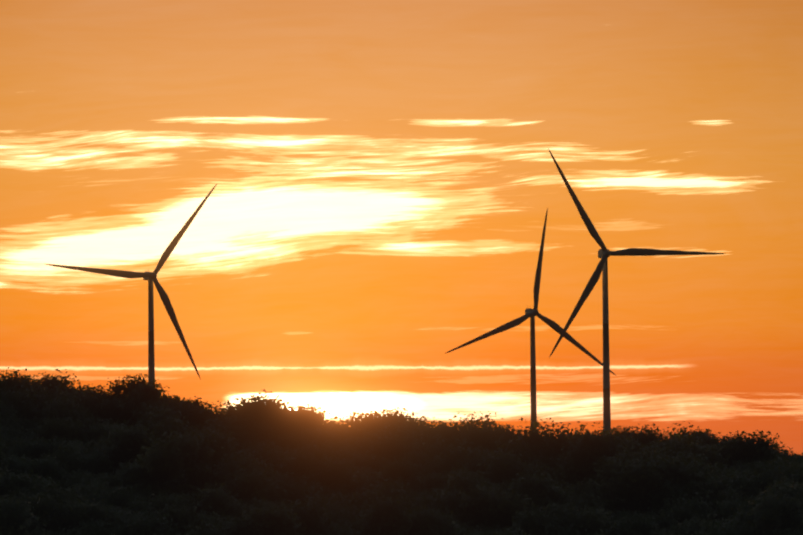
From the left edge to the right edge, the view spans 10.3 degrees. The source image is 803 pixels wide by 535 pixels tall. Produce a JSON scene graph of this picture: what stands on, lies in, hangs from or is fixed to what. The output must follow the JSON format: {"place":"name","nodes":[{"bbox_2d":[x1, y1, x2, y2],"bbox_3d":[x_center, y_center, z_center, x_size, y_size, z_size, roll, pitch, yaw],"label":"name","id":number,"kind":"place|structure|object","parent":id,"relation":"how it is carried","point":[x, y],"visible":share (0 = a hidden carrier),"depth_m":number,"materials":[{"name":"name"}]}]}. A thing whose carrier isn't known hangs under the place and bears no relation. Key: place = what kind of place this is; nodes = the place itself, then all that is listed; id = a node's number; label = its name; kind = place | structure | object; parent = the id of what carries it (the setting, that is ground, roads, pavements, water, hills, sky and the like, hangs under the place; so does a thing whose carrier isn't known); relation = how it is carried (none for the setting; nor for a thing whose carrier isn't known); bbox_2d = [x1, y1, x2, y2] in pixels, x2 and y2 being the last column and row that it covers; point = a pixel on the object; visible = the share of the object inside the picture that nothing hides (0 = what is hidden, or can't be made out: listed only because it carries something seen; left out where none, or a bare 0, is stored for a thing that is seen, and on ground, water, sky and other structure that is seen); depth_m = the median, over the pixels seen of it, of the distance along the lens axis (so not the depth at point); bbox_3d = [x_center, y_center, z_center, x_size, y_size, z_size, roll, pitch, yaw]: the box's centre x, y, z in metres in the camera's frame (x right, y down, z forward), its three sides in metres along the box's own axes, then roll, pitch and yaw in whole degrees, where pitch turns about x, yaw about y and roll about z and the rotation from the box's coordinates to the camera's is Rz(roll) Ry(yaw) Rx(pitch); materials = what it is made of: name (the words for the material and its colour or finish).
{"place":"outdoors","nodes":[
{"label":"outdoors","id":0,"kind":"place"},
{"bbox_2d":[0,0,802,455],"label":"sky","id":1,"kind":"structure","parent":0,"point":[386,176],"materials":[{"name":"orange"}]},
{"bbox_3d":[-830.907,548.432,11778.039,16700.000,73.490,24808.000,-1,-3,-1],"label":"ground","id":2,"kind":"structure","parent":0,"visible":0},
{"bbox_2d":[1,374,30,397],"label":"bush","id":3,"kind":"object","parent":2,"relation":"on","point":[12,386],"visible":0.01,"depth_m":1667.41,"materials":[{"name":"green plant"}]},
{"bbox_2d":[0,367,45,402],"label":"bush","id":4,"kind":"object","parent":2,"relation":"on","point":[10,384],"visible":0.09,"depth_m":1638.59,"materials":[{"name":"green plant"}]},
{"bbox_2d":[12,374,43,385],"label":"bush","id":5,"kind":"object","parent":2,"relation":"on","point":[30,378],"visible":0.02,"depth_m":1692.60,"materials":[{"name":"green plant"}]},
{"bbox_2d":[26,369,79,401],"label":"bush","id":6,"kind":"object","parent":2,"relation":"on","point":[51,382],"visible":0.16,"depth_m":1648.31,"materials":[{"name":"green plant"}]},
{"bbox_2d":[28,377,85,397],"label":"bush","id":7,"kind":"object","parent":2,"relation":"on","point":[79,391],"visible":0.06,"depth_m":1665.00,"materials":[{"name":"green plant"}]},
{"bbox_2d":[75,384,103,403],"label":"bush","id":8,"kind":"object","parent":2,"relation":"on","point":[91,388],"visible":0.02,"depth_m":1675.89,"materials":[{"name":"green plant"}]},
{"bbox_2d":[75,389,104,420],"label":"bush","id":9,"kind":"object","parent":2,"relation":"on","point":[90,402],"visible":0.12,"depth_m":1652.50,"materials":[{"name":"green plant"}]},
{"bbox_2d":[76,384,121,404],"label":"bush","id":10,"kind":"object","parent":2,"relation":"on","point":[101,392],"visible":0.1,"depth_m":1677.79,"materials":[{"name":"green plant"}]},
{"bbox_2d":[46,184,216,383],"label":"turbine","id":11,"kind":"object","parent":2,"relation":"on","point":[151,277],"visible":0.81,"depth_m":2271.49,"materials":[{"name":"paint"}]},
{"bbox_2d":[104,373,168,423],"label":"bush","id":12,"kind":"object","parent":2,"relation":"on","point":[123,388],"visible":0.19,"depth_m":1664.55,"materials":[{"name":"green plant"}]},
{"bbox_2d":[118,377,173,425],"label":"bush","id":13,"kind":"object","parent":2,"relation":"on","point":[147,392],"visible":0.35,"depth_m":1646.74,"materials":[{"name":"green plant"}]},
{"bbox_2d":[160,393,187,403],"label":"bush","id":14,"kind":"object","parent":2,"relation":"on","point":[170,396],"visible":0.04,"depth_m":1693.86,"materials":[{"name":"green plant"}]},
{"bbox_2d":[161,397,219,430],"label":"bush","id":15,"kind":"object","parent":2,"relation":"on","point":[184,412],"visible":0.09,"depth_m":1643.83,"materials":[{"name":"green plant"}]},
{"bbox_2d":[164,396,216,414],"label":"bush","id":16,"kind":"object","parent":2,"relation":"on","point":[179,402],"visible":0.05,"depth_m":1669.78,"materials":[{"name":"green plant"}]},
{"bbox_2d":[176,402,218,428],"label":"bush","id":17,"kind":"object","parent":2,"relation":"on","point":[203,418],"visible":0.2,"depth_m":1642.88,"materials":[{"name":"green plant"}]},
{"bbox_2d":[189,482,243,521],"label":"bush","id":18,"kind":"object","parent":2,"relation":"on","point":[218,501],"visible":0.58,"depth_m":1418.67,"materials":[{"name":"green plant"}]},
{"bbox_2d":[199,400,242,423],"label":"bush","id":19,"kind":"object","parent":2,"relation":"on","point":[218,411],"visible":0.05,"depth_m":1672.27,"materials":[{"name":"green plant"}]},
{"bbox_2d":[215,394,297,443],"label":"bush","id":20,"kind":"object","parent":2,"relation":"on","point":[244,410],"visible":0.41,"depth_m":1629.01,"materials":[{"name":"green plant"}]},
{"bbox_2d":[237,389,295,445],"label":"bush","id":21,"kind":"object","parent":2,"relation":"on","point":[275,414],"visible":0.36,"depth_m":1628.19,"materials":[{"name":"green plant"}]},
{"bbox_2d":[266,400,329,443],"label":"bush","id":22,"kind":"object","parent":2,"relation":"on","point":[305,418],"visible":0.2,"depth_m":1634.66,"materials":[{"name":"green plant"}]},
{"bbox_2d":[269,426,334,451],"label":"bush","id":23,"kind":"object","parent":2,"relation":"on","point":[297,437],"visible":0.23,"depth_m":1617.84,"materials":[{"name":"green plant"}]},
{"bbox_2d":[293,403,334,431],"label":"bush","id":24,"kind":"object","parent":2,"relation":"on","point":[322,417],"depth_m":1677.83,"materials":[{"name":"green plant"}]},
{"bbox_2d":[314,424,337,435],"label":"bush","id":25,"kind":"object","parent":2,"relation":"on","point":[322,428],"visible":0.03,"depth_m":1648.56,"materials":[{"name":"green plant"}]},
{"bbox_2d":[307,426,354,451],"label":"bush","id":26,"kind":"object","parent":2,"relation":"on","point":[324,437],"visible":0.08,"depth_m":1615.98,"materials":[{"name":"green plant"}]},
{"bbox_2d":[321,417,352,437],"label":"bush","id":27,"kind":"object","parent":2,"relation":"on","point":[333,425],"visible":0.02,"depth_m":1689.17,"materials":[{"name":"green plant"}]},
{"bbox_2d":[331,426,367,440],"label":"bush","id":28,"kind":"object","parent":2,"relation":"on","point":[354,433],"visible":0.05,"depth_m":1686.51,"materials":[{"name":"green plant"}]},
{"bbox_2d":[334,418,365,436],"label":"bush","id":29,"kind":"object","parent":2,"relation":"on","point":[352,428],"visible":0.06,"depth_m":1694.26,"materials":[{"name":"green plant"}]},
{"bbox_2d":[324,410,387,431],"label":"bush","id":30,"kind":"object","parent":2,"relation":"on","point":[352,418],"visible":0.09,"depth_m":1704.23,"materials":[{"name":"green plant"}]},
{"bbox_2d":[354,422,381,437],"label":"bush","id":31,"kind":"object","parent":2,"relation":"on","point":[364,431],"visible":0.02,"depth_m":1687.33,"materials":[{"name":"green plant"}]},
{"bbox_2d":[349,418,424,464],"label":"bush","id":32,"kind":"object","parent":2,"relation":"on","point":[390,434],"visible":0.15,"depth_m":1616.89,"materials":[{"name":"green plant"}]},
{"bbox_2d":[358,407,428,441],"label":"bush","id":33,"kind":"object","parent":2,"relation":"on","point":[396,416],"visible":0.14,"depth_m":1659.65,"materials":[{"name":"green plant"}]},
{"bbox_2d":[383,424,440,445],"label":"bush","id":34,"kind":"object","parent":2,"relation":"on","point":[430,434],"visible":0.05,"depth_m":1662.12,"materials":[{"name":"green plant"}]},
{"bbox_2d":[404,415,454,441],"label":"bush","id":35,"kind":"object","parent":2,"relation":"on","point":[425,424],"visible":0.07,"depth_m":1687.29,"materials":[{"name":"green plant"}]},
{"bbox_2d":[416,424,449,450],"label":"bush","id":36,"kind":"object","parent":2,"relation":"on","point":[440,436],"visible":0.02,"depth_m":1672.68,"materials":[{"name":"green plant"}]},
{"bbox_2d":[408,506,458,531],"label":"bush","id":37,"kind":"object","parent":2,"relation":"on","point":[426,513],"visible":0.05,"depth_m":1388.24,"materials":[{"name":"green plant"}]},
{"bbox_2d":[403,503,466,534],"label":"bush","id":38,"kind":"object","parent":2,"relation":"on","point":[423,521],"visible":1,"depth_m":1368.26,"materials":[{"name":"green plant"}]},
{"bbox_2d":[399,487,496,529],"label":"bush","id":39,"kind":"object","parent":2,"relation":"on","point":[450,501],"visible":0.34,"depth_m":1435.84,"materials":[{"name":"green plant"}]},
{"bbox_2d":[431,419,476,442],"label":"bush","id":40,"kind":"object","parent":2,"relation":"on","point":[459,436],"visible":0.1,"depth_m":1690.08,"materials":[{"name":"green plant"}]},
{"bbox_2d":[439,466,494,499],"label":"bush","id":41,"kind":"object","parent":2,"relation":"on","point":[465,481],"visible":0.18,"depth_m":1464.12,"materials":[{"name":"green plant"}]},
{"bbox_2d":[443,411,506,447],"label":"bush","id":42,"kind":"object","parent":2,"relation":"on","point":[470,424],"visible":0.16,"depth_m":1689.70,"materials":[{"name":"green plant"}]},
{"bbox_2d":[456,421,503,454],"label":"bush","id":43,"kind":"object","parent":2,"relation":"on","point":[484,438],"visible":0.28,"depth_m":1646.66,"materials":[{"name":"green plant"}]},
{"bbox_2d":[467,422,530,450],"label":"bush","id":44,"kind":"object","parent":2,"relation":"on","point":[506,435],"visible":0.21,"depth_m":1663.46,"materials":[{"name":"green plant"}]},
{"bbox_2d":[444,208,614,431],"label":"turbine","id":45,"kind":"object","parent":2,"relation":"on","point":[534,312],"visible":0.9,"depth_m":2460.59,"materials":[{"name":"paint"}]},
{"bbox_2d":[501,468,568,519],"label":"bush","id":46,"kind":"object","parent":2,"relation":"on","point":[531,487],"visible":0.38,"depth_m":1443.45,"materials":[{"name":"green plant"}]},
{"bbox_2d":[486,417,616,485],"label":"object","id":47,"kind":"object","parent":2,"relation":"on","point":[552,442],"visible":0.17,"depth_m":1563.45,"materials":[{"name":"green plant"}]},
{"bbox_2d":[565,430,613,439],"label":"bush","id":48,"kind":"object","parent":2,"relation":"on","point":[574,437],"depth_m":1680.21,"materials":[{"name":"green plant"}]},
{"bbox_2d":[547,422,633,489],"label":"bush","id":49,"kind":"object","parent":2,"relation":"on","point":[589,452],"visible":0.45,"depth_m":1517.64,"materials":[{"name":"green plant"}]},
{"bbox_2d":[605,425,643,438],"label":"bush","id":50,"kind":"object","parent":2,"relation":"on","point":[615,430],"visible":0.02,"depth_m":1683.14,"materials":[{"name":"green plant"}]},
{"bbox_2d":[548,148,723,435],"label":"turbine","id":51,"kind":"object","parent":2,"relation":"on","point":[604,253],"visible":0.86,"depth_m":2147.44,"materials":[{"name":"paint"}]},
{"bbox_2d":[614,423,667,447],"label":"bush","id":52,"kind":"object","parent":2,"relation":"on","point":[642,437],"visible":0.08,"depth_m":1641.12,"materials":[{"name":"green plant"}]},
{"bbox_2d":[626,426,663,438],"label":"bush","id":53,"kind":"object","parent":2,"relation":"on","point":[644,432],"visible":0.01,"depth_m":1669.76,"materials":[{"name":"green plant"}]},
{"bbox_2d":[649,434,687,454],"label":"bush","id":54,"kind":"object","parent":2,"relation":"on","point":[668,443],"visible":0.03,"depth_m":1604.34,"materials":[{"name":"green plant"}]},
{"bbox_2d":[639,431,706,452],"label":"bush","id":55,"kind":"object","parent":2,"relation":"on","point":[679,435],"visible":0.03,"depth_m":1618.76,"materials":[{"name":"green plant"}]},
{"bbox_2d":[663,421,718,440],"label":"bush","id":56,"kind":"object","parent":2,"relation":"on","point":[681,430],"visible":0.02,"depth_m":1685.92,"materials":[{"name":"green plant"}]},
{"bbox_2d":[675,432,710,441],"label":"bush","id":57,"kind":"object","parent":2,"relation":"on","point":[690,435],"visible":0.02,"depth_m":1660.60,"materials":[{"name":"green plant"}]},
{"bbox_2d":[690,428,713,442],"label":"bush","id":58,"kind":"object","parent":2,"relation":"on","point":[702,433],"visible":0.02,"depth_m":1658.55,"materials":[{"name":"green plant"}]},
{"bbox_2d":[681,429,722,441],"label":"bush","id":59,"kind":"object","parent":2,"relation":"on","point":[703,429],"depth_m":1677.39,"materials":[{"name":"green plant"}]},
{"bbox_2d":[689,431,728,449],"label":"bush","id":60,"kind":"object","parent":2,"relation":"on","point":[707,439],"visible":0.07,"depth_m":1643.18,"materials":[{"name":"green plant"}]},
{"bbox_2d":[720,430,746,444],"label":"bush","id":61,"kind":"object","parent":2,"relation":"on","point":[733,438],"visible":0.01,"depth_m":1646.55,"materials":[{"name":"green plant"}]},
{"bbox_2d":[707,430,782,468],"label":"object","id":62,"kind":"object","parent":2,"relation":"on","point":[744,446],"visible":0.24,"depth_m":1611.78,"materials":[{"name":"green plant"}]},
{"bbox_2d":[728,447,786,467],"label":"bush","id":63,"kind":"object","parent":2,"relation":"on","point":[749,459],"visible":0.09,"depth_m":1616.64,"materials":[{"name":"green plant"}]},
{"bbox_2d":[744,458,802,495],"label":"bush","id":64,"kind":"object","parent":2,"relation":"on","point":[777,476],"visible":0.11,"depth_m":1506.52,"materials":[{"name":"green plant"}]},
{"bbox_2d":[748,486,802,534],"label":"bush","id":65,"kind":"object","parent":2,"relation":"on","point":[773,513],"visible":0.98,"depth_m":1377.95,"materials":[{"name":"green plant"}]},
{"bbox_2d":[749,477,801,509],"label":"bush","id":66,"kind":"object","parent":2,"relation":"on","point":[797,479],"visible":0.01,"depth_m":1434.63,"materials":[{"name":"green plant"}]},
{"bbox_2d":[751,474,802,534],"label":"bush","id":67,"kind":"object","parent":2,"relation":"on","point":[785,490],"visible":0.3,"depth_m":1398.66,"materials":[{"name":"green plant"}]},
{"bbox_2d":[769,446,792,458],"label":"bush","id":68,"kind":"object","parent":2,"relation":"on","point":[783,452],"visible":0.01,"depth_m":1675.89,"materials":[{"name":"green plant"}]},
{"bbox_2d":[775,442,793,456],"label":"bush","id":69,"kind":"object","parent":2,"relation":"on","point":[782,446],"depth_m":1707.49,"materials":[{"name":"green plant"}]},
{"bbox_2d":[777,449,802,465],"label":"bush","id":70,"kind":"object","parent":2,"relation":"on","point":[794,458],"visible":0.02,"depth_m":1658.82,"materials":[{"name":"green plant"}]}
]}

